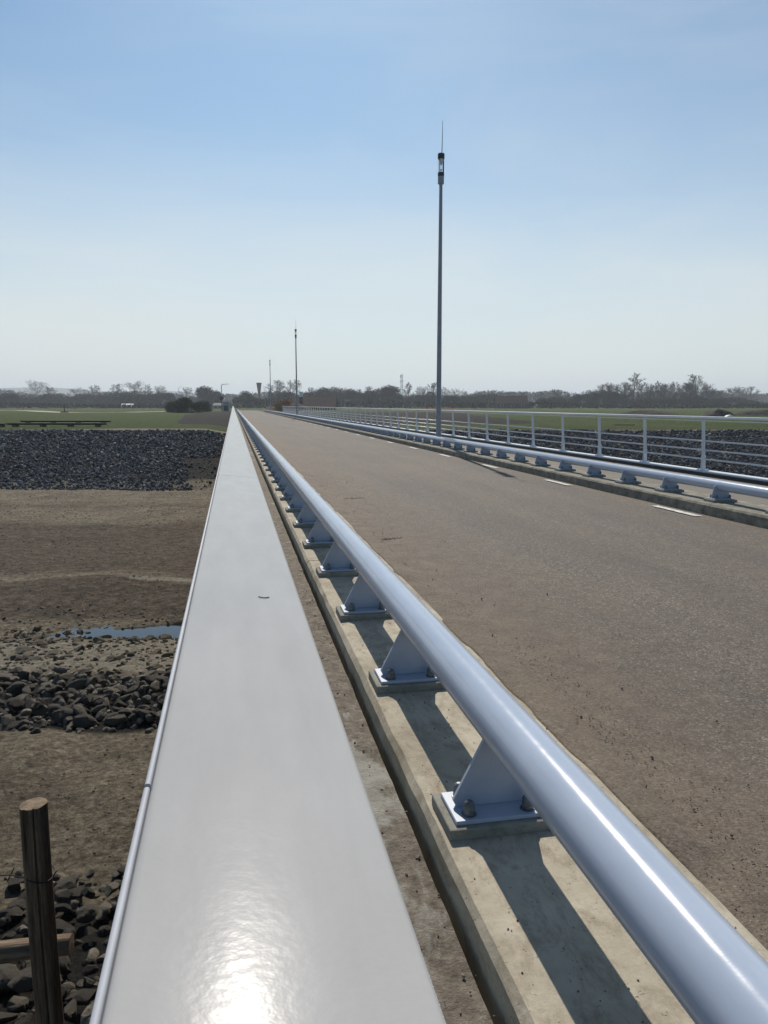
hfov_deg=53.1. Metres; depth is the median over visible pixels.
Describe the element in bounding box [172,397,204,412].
shrub
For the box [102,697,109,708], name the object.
rock
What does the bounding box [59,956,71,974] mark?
rock
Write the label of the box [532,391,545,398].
bare tree
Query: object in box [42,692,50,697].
rock
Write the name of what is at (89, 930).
rock
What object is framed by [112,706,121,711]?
rock
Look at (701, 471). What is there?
bridge railing
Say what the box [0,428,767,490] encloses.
riprap
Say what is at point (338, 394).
shrub
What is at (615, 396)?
shrub
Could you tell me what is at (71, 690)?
rock
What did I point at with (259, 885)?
bridge railing
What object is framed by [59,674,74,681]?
rock
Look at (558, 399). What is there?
shrub
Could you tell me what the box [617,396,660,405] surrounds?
shrub
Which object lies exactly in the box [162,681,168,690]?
rock
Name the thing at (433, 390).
bare tree
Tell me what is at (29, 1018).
rock
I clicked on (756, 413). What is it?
soil heap
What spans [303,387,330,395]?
shrub
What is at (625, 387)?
bare tree
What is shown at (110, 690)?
rock
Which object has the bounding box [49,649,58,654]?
stone
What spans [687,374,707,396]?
bare tree
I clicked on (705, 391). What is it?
bare tree
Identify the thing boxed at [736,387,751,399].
bare tree
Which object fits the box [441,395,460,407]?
shrub
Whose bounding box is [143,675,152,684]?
rock
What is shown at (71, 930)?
rock
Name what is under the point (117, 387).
bare tree
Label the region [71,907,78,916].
rock
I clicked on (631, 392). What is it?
bare tree
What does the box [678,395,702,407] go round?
shrub
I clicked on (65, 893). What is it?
rock
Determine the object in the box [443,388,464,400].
bare tree
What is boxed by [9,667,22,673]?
rock
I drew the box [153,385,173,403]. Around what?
bare tree
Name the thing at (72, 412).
track
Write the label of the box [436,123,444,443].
street lamp
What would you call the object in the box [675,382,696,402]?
bare tree
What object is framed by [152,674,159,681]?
rock
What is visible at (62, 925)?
rock
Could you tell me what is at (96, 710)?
rock
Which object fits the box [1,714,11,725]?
rock
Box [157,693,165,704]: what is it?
rock
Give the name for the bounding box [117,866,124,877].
rock
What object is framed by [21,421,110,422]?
steel beam
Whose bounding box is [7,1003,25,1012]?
rock
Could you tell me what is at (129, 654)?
stone
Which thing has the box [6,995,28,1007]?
rock
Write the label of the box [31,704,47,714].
rock
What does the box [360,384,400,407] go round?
shrub
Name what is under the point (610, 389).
bare tree
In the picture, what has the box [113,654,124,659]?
stone
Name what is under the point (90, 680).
rock
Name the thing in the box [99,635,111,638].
stone
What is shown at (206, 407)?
shrub
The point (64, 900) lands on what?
rock
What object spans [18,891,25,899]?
rock
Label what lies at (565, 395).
bare tree
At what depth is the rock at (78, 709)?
9.79 m
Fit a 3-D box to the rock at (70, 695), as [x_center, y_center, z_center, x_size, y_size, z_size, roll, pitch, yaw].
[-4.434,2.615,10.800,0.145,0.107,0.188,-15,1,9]
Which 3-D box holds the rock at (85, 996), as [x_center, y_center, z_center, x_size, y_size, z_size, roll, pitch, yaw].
[-1.943,3.102,4.929,0.209,0.100,0.120,3,8,20]
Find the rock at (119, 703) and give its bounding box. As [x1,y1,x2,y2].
[114,699,127,707]
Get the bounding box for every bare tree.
[24,380,54,394]
[46,386,56,394]
[67,388,86,396]
[81,386,100,394]
[110,384,122,394]
[112,381,145,393]
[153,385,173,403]
[175,387,191,398]
[263,380,285,397]
[278,380,300,395]
[399,383,413,407]
[409,386,426,407]
[424,382,441,407]
[441,387,450,397]
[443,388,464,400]
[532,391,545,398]
[547,389,560,397]
[560,391,571,399]
[594,384,606,400]
[599,384,618,391]
[600,382,626,394]
[615,382,634,404]
[624,372,645,398]
[632,382,652,398]
[643,382,662,397]
[652,381,665,397]
[656,383,667,398]
[659,384,669,397]
[665,384,681,395]
[668,381,683,403]
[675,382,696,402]
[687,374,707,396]
[696,381,714,397]
[698,387,717,402]
[710,388,722,398]
[722,386,742,403]
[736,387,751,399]
[742,386,760,399]
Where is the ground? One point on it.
(52, 580)
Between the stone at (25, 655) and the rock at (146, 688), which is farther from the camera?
the stone at (25, 655)
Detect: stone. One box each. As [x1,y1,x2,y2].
[15,645,34,650]
[15,649,26,653]
[19,652,32,660]
[27,656,41,660]
[37,640,48,645]
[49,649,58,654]
[73,637,80,641]
[74,645,84,651]
[92,637,106,642]
[97,670,105,675]
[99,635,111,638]
[106,655,114,660]
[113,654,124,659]
[127,652,134,656]
[146,635,153,639]
[147,663,159,669]
[149,648,160,653]
[158,634,171,639]
[161,652,173,656]
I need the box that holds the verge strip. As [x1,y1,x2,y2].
[236,413,492,1023]
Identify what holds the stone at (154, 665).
on the ground
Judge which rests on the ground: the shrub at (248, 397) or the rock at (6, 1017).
the shrub at (248, 397)
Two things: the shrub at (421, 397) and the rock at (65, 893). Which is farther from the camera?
the shrub at (421, 397)
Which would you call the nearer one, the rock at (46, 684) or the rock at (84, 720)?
the rock at (84, 720)
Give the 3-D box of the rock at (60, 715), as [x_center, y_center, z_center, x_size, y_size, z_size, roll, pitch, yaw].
[-4.086,2.612,9.805,0.350,0.212,0.194,-2,2,-7]
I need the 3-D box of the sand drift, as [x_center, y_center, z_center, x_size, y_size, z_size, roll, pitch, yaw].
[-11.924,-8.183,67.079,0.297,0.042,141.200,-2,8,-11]
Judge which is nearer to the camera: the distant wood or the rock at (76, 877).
the rock at (76, 877)
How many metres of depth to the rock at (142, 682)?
11.06 m
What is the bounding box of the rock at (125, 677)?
[120,674,134,680]
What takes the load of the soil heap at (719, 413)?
on the ground
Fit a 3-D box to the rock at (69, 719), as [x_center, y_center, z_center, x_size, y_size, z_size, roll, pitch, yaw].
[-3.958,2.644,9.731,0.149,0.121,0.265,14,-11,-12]
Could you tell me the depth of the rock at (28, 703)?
10.13 m
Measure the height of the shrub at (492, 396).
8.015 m
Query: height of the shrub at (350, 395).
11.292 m
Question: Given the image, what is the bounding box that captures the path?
[276,411,767,504]
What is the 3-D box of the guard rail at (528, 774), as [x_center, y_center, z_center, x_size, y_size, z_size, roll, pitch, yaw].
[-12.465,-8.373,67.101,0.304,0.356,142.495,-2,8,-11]
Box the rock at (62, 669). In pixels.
[56,666,67,673]
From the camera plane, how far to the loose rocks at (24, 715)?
9.75 m
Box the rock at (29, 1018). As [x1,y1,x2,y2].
[14,1012,34,1023]
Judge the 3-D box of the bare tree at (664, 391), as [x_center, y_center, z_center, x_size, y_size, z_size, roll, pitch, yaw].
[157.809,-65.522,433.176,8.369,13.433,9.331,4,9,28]
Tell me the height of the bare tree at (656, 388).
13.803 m
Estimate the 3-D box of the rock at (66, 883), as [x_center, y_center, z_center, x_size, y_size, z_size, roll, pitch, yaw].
[-2.622,3.116,6.329,0.175,0.151,0.213,-20,29,-19]
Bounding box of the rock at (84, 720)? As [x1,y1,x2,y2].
[73,713,95,727]
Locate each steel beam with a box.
[6,423,106,426]
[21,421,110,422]
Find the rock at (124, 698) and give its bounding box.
[112,693,132,704]
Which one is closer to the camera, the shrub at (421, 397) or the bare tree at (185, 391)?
the shrub at (421, 397)
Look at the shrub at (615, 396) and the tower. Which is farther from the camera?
the tower
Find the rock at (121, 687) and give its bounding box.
[112,685,128,693]
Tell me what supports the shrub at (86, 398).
on the ground
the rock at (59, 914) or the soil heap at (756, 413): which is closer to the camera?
the rock at (59, 914)
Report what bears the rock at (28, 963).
on the rock
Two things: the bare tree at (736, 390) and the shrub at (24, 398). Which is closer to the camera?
the shrub at (24, 398)
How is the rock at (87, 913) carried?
on the loose rocks at (24, 715)
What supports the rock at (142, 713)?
on the ground
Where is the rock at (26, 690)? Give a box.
[22,686,30,693]
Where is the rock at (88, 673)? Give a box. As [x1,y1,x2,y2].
[80,670,92,675]
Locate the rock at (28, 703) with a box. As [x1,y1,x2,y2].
[23,698,33,714]
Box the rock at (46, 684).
[40,682,51,687]
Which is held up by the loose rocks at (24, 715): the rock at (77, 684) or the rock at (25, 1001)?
the rock at (25, 1001)
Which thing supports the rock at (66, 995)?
on the ground
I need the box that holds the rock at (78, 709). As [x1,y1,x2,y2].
[72,704,86,714]
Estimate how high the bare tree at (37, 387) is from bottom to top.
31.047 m
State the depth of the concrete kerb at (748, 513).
10.85 m
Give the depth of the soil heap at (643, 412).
119.57 m
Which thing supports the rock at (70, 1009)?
on the ground
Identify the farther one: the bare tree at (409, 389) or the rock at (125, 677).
the bare tree at (409, 389)
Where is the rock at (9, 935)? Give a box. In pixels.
[2,931,16,939]
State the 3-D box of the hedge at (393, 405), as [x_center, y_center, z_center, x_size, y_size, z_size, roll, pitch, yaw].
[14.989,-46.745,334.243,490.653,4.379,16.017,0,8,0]
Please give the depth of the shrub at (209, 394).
413.55 m
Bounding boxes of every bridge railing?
[89,406,445,1023]
[282,406,767,485]
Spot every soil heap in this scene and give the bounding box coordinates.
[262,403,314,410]
[412,407,472,410]
[614,410,685,414]
[698,409,734,416]
[733,409,767,415]
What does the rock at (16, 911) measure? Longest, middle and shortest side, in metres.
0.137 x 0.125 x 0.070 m
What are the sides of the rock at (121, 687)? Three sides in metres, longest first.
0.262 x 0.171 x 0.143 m
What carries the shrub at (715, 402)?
on the ground
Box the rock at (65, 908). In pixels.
[55,903,74,915]
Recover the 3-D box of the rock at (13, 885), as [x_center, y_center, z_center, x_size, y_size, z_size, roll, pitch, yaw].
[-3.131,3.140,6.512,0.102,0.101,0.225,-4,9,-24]
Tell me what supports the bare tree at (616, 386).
on the ground
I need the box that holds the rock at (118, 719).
[105,713,127,725]
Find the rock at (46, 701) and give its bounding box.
[41,698,53,705]
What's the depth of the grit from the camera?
2.77 m
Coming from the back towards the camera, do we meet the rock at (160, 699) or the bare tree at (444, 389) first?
the bare tree at (444, 389)
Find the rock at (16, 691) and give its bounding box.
[11,684,30,695]
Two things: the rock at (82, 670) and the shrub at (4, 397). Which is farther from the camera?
the shrub at (4, 397)
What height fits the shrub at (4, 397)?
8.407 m
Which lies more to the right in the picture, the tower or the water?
the tower
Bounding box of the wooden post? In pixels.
[0,797,63,1023]
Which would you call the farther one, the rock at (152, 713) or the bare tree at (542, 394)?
the bare tree at (542, 394)
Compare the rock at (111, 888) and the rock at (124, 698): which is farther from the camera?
the rock at (124, 698)
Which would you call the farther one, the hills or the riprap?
the hills
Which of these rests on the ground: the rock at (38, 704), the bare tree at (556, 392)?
the bare tree at (556, 392)
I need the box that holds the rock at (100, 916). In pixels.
[95,901,111,919]
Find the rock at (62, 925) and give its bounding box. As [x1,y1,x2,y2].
[56,918,73,933]
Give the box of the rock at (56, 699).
[52,695,63,703]
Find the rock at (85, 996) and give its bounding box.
[65,988,96,1005]
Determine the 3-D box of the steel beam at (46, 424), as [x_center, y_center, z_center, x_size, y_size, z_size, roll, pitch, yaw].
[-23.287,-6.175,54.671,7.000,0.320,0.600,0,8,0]
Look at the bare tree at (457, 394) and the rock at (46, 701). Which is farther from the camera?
the bare tree at (457, 394)
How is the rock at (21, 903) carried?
on the ground
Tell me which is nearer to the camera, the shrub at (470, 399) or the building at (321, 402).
the building at (321, 402)
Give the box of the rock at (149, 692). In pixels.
[139,690,154,695]
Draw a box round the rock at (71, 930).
[62,927,75,936]
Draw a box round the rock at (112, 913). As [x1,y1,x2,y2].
[107,900,116,916]
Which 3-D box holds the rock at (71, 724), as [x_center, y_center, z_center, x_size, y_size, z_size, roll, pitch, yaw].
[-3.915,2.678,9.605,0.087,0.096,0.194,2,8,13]
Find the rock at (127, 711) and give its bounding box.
[118,709,131,714]
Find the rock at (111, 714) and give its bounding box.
[105,712,118,719]
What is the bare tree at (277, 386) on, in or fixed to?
on the ground
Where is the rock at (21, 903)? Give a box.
[7,899,25,910]
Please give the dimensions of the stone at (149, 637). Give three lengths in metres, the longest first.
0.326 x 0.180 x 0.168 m
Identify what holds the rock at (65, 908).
on the rock at (75, 912)
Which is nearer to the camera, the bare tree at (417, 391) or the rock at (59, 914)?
the rock at (59, 914)
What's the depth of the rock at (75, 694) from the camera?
10.84 m
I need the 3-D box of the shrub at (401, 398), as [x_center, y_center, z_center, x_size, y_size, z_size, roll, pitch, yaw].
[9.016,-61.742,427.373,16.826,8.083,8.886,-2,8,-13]
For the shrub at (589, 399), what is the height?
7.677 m
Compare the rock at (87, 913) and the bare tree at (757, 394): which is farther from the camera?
the bare tree at (757, 394)
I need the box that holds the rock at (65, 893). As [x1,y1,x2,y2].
[55,889,73,898]
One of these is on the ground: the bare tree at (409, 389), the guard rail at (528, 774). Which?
the bare tree at (409, 389)
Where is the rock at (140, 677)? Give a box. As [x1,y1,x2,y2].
[129,674,145,680]
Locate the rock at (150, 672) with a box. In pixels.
[143,670,156,674]
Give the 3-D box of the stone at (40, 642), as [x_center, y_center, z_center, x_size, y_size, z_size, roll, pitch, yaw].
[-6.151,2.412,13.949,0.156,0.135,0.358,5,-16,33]
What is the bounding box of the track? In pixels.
[12,410,164,412]
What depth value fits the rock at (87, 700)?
10.31 m
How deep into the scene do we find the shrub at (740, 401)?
411.68 m
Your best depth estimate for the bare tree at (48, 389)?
590.85 m
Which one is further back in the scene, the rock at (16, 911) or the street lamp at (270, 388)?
the street lamp at (270, 388)
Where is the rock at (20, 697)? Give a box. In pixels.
[17,695,25,699]
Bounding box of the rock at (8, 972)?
[0,963,18,992]
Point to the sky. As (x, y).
(188, 187)
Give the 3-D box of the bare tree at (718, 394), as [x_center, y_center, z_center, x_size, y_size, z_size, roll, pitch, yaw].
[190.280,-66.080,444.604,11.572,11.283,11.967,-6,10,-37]
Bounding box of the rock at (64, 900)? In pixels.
[61,897,82,903]
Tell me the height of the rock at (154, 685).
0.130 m
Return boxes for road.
[238,410,767,886]
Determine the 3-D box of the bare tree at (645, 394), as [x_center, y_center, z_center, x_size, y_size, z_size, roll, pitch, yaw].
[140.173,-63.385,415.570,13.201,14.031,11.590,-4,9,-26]
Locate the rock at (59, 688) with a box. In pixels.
[49,685,62,691]
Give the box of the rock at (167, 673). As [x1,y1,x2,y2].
[163,670,170,677]
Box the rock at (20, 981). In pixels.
[7,966,32,992]
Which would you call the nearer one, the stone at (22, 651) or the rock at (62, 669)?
the rock at (62, 669)
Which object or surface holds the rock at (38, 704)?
on the rock at (42, 710)
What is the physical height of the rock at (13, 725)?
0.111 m
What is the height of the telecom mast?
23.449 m
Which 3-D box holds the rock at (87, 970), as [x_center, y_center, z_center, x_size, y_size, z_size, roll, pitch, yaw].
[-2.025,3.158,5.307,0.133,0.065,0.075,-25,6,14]
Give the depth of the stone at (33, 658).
12.98 m
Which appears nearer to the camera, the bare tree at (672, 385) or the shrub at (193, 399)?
the bare tree at (672, 385)
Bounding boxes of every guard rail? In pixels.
[236,410,767,1023]
[264,410,767,513]
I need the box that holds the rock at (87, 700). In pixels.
[82,694,93,706]
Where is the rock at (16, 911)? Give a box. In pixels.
[4,906,22,915]
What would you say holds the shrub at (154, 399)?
on the ground
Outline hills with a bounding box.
[0,388,765,404]
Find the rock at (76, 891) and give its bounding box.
[69,886,83,896]
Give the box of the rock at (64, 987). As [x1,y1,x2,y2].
[61,984,67,998]
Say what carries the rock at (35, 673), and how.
on the ground
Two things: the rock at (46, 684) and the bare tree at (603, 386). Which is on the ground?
the bare tree at (603, 386)
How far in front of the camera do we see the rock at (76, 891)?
6.17 m
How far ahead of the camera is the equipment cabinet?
159.99 m
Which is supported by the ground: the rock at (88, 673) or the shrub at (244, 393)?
the shrub at (244, 393)
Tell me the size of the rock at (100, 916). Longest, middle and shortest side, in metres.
0.165 x 0.127 x 0.080 m
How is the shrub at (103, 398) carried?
on the ground
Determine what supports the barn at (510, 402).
on the ground
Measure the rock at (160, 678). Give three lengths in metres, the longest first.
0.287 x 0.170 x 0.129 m
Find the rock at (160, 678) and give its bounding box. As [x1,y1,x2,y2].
[157,675,164,682]
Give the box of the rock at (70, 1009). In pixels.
[64,999,76,1017]
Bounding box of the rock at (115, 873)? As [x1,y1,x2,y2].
[111,865,120,878]
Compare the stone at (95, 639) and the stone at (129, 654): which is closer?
the stone at (129, 654)
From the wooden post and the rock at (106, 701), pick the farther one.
the rock at (106, 701)
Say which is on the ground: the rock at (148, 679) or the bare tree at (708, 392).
the bare tree at (708, 392)
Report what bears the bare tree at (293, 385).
on the ground
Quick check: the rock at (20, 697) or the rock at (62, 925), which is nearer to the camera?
the rock at (62, 925)
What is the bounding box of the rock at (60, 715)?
[51,707,76,723]
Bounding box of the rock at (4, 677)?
[0,672,10,681]
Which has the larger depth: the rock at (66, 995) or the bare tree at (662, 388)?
the bare tree at (662, 388)
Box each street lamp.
[269,360,270,410]
[295,329,297,414]
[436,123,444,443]
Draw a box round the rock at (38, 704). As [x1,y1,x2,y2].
[33,700,43,709]
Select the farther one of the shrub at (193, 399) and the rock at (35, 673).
the shrub at (193, 399)
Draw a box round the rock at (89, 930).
[84,926,98,934]
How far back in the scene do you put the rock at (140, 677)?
11.41 m
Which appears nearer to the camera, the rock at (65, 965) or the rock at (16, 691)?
the rock at (65, 965)
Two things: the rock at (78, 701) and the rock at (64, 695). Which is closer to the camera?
the rock at (78, 701)
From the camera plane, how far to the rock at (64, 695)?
10.63 m
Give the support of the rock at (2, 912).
on the rock at (16, 911)
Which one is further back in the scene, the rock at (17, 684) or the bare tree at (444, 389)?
the bare tree at (444, 389)
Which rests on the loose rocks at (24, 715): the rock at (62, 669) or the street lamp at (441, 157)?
the rock at (62, 669)
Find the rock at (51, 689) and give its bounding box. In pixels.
[48,687,55,692]
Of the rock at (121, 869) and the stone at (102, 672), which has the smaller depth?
the rock at (121, 869)
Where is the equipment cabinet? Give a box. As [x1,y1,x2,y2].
[222,401,229,410]
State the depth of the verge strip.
2.19 m
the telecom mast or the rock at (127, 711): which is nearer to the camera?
the rock at (127, 711)
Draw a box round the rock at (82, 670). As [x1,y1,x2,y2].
[78,669,91,676]
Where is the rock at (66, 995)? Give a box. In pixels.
[62,989,70,1002]
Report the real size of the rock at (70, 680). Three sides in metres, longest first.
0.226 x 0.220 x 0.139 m
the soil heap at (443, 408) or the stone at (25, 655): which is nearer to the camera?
the stone at (25, 655)
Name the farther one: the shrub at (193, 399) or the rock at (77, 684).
the shrub at (193, 399)
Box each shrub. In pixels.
[0,393,19,407]
[6,394,51,406]
[38,393,80,406]
[72,394,94,406]
[90,391,124,406]
[113,390,160,407]
[145,392,175,407]
[164,400,175,411]
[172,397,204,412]
[176,396,200,401]
[194,386,223,407]
[197,401,212,411]
[232,391,252,407]
[242,395,264,407]
[263,391,297,407]
[273,398,292,410]
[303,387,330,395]
[321,386,346,406]
[343,389,368,407]
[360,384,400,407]
[388,394,413,407]
[409,391,435,407]
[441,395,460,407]
[456,394,492,407]
[478,394,498,407]
[528,398,552,407]
[548,396,577,407]
[572,394,598,407]
[590,390,612,406]
[604,391,628,407]
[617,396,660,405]
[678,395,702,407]
[692,396,730,407]
[715,397,758,407]
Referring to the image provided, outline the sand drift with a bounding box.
[239,411,767,949]
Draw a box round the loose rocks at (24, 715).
[0,668,171,1023]
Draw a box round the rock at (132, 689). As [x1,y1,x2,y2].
[125,685,138,694]
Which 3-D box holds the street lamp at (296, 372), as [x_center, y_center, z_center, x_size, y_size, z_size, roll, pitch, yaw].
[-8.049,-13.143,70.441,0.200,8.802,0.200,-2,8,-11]
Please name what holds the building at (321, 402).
on the ground
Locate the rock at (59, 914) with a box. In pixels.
[56,912,63,918]
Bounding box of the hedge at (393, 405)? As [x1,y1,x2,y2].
[0,400,767,408]
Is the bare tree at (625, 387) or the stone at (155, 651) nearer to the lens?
the stone at (155, 651)
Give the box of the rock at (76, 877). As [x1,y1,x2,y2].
[71,874,79,883]
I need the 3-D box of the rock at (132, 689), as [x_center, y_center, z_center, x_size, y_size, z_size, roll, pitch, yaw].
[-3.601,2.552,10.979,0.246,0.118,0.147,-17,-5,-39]
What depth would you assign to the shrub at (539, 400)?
355.12 m
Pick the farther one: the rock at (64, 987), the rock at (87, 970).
the rock at (87, 970)
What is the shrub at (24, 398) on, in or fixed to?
on the ground
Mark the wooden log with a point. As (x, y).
(12, 950)
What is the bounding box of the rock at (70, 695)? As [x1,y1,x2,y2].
[64,693,74,700]
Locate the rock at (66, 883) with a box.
[53,877,76,902]
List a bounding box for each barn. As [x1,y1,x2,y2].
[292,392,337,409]
[494,396,528,408]
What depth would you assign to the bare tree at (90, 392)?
553.10 m
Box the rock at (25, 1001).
[18,998,28,1007]
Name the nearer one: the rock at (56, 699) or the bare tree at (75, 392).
the rock at (56, 699)
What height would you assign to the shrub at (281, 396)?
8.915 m
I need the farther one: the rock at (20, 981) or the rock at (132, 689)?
the rock at (132, 689)
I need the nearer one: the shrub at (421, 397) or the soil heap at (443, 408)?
the soil heap at (443, 408)
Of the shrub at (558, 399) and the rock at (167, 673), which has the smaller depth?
the rock at (167, 673)
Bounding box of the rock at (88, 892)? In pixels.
[80,887,94,898]
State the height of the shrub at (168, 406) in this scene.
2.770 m
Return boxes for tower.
[256,383,261,397]
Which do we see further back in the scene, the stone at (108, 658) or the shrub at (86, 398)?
the shrub at (86, 398)
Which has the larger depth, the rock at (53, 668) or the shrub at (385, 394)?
the shrub at (385, 394)
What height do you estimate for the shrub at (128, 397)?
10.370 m
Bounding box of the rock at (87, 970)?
[82,965,98,975]
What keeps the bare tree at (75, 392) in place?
on the ground
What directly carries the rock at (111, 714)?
on the ground
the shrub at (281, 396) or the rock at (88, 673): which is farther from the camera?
the shrub at (281, 396)
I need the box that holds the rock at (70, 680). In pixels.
[66,677,75,686]
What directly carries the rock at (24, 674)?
on the rock
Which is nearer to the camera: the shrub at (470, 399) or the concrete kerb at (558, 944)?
the concrete kerb at (558, 944)
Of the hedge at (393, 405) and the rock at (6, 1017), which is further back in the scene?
the hedge at (393, 405)
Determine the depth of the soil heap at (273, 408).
200.95 m
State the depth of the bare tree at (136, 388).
512.17 m
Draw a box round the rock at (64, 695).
[60,692,68,698]
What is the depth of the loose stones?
14.28 m
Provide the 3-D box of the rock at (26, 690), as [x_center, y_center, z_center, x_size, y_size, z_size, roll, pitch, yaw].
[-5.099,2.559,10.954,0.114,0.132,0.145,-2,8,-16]
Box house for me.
[212,403,222,408]
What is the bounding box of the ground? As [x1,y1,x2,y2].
[0,406,767,1023]
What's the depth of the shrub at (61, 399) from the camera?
471.86 m
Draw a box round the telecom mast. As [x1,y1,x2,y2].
[400,374,402,394]
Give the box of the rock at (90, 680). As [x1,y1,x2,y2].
[85,676,96,686]
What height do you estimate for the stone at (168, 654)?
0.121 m
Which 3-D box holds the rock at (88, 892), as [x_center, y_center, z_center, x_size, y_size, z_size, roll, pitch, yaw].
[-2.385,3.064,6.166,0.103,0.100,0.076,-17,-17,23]
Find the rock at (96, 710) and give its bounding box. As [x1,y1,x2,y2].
[90,705,105,714]
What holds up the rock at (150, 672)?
on the rock
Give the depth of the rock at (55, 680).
11.38 m
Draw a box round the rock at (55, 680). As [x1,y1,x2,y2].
[52,677,64,684]
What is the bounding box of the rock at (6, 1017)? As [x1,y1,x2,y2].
[0,1012,18,1023]
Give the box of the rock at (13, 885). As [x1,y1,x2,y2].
[7,878,20,893]
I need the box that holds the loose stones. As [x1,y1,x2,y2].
[0,489,211,877]
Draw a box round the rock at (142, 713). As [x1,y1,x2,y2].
[135,709,149,720]
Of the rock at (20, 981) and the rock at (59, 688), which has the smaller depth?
the rock at (20, 981)
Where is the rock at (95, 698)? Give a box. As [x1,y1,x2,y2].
[92,695,104,703]
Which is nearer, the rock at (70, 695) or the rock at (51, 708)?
the rock at (51, 708)
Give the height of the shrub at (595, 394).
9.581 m
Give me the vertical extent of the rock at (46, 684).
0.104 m
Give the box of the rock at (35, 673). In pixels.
[31,669,42,677]
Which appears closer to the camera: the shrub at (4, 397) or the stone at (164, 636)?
the stone at (164, 636)
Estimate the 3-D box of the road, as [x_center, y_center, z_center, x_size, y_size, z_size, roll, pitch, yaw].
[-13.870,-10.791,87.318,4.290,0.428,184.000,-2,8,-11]
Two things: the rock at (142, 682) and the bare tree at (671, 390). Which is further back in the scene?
the bare tree at (671, 390)
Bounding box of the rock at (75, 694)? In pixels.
[72,691,78,699]
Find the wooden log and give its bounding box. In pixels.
[0,933,73,962]
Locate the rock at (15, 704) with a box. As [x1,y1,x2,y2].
[7,697,24,710]
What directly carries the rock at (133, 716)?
on the loose rocks at (24, 715)
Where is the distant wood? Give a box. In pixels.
[0,389,767,405]
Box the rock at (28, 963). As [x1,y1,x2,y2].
[25,960,30,966]
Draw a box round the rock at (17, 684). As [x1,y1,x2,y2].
[6,681,24,695]
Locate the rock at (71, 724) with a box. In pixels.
[66,721,74,728]
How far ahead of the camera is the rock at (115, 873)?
6.54 m
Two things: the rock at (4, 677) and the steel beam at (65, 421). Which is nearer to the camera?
the rock at (4, 677)
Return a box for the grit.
[289,474,767,1022]
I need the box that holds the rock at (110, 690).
[104,687,119,693]
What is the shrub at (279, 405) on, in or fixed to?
on the ground
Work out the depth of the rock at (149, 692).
10.83 m
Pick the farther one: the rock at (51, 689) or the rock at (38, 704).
the rock at (51, 689)
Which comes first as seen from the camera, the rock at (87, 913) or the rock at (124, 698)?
the rock at (87, 913)
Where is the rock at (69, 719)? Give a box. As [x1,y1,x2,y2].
[66,716,73,722]
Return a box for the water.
[47,624,181,638]
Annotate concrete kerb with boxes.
[236,412,767,1023]
[263,411,767,528]
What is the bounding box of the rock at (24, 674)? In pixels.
[19,671,28,679]
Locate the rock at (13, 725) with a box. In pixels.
[0,721,21,730]
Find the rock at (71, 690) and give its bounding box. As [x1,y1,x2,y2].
[67,688,76,693]
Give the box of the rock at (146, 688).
[137,685,149,696]
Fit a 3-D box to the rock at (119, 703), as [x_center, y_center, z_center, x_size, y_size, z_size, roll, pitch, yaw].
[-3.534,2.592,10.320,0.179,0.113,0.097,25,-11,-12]
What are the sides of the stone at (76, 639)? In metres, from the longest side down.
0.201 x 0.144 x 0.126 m
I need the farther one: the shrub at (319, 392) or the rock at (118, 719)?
the shrub at (319, 392)
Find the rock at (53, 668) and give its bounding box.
[49,665,57,673]
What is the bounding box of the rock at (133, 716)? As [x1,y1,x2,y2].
[128,713,138,719]
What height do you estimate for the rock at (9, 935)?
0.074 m
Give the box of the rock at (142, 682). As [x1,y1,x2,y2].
[139,680,147,686]
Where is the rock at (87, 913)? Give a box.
[76,903,96,923]
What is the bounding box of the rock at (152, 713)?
[142,711,155,722]
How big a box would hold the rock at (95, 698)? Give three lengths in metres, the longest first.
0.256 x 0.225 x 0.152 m
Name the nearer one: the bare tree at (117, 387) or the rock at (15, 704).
the rock at (15, 704)
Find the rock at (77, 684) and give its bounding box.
[67,679,86,689]
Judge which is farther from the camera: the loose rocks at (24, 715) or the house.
the house
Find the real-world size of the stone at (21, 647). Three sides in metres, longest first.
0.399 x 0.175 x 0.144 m
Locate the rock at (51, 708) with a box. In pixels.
[47,704,61,717]
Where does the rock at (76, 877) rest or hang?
on the ground
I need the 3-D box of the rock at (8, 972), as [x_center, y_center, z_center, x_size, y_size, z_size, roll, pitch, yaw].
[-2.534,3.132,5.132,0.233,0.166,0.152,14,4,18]
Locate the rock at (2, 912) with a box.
[0,910,7,917]
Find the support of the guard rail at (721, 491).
on the concrete kerb at (748, 513)
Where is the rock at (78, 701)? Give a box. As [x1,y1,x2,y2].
[73,697,82,704]
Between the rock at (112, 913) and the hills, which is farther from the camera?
the hills
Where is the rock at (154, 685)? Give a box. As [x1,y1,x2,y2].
[150,681,159,691]
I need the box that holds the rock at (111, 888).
[104,882,118,896]
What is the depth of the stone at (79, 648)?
13.47 m
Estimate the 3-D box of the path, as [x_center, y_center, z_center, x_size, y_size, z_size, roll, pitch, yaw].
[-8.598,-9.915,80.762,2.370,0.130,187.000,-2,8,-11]
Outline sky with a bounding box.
[0,0,767,396]

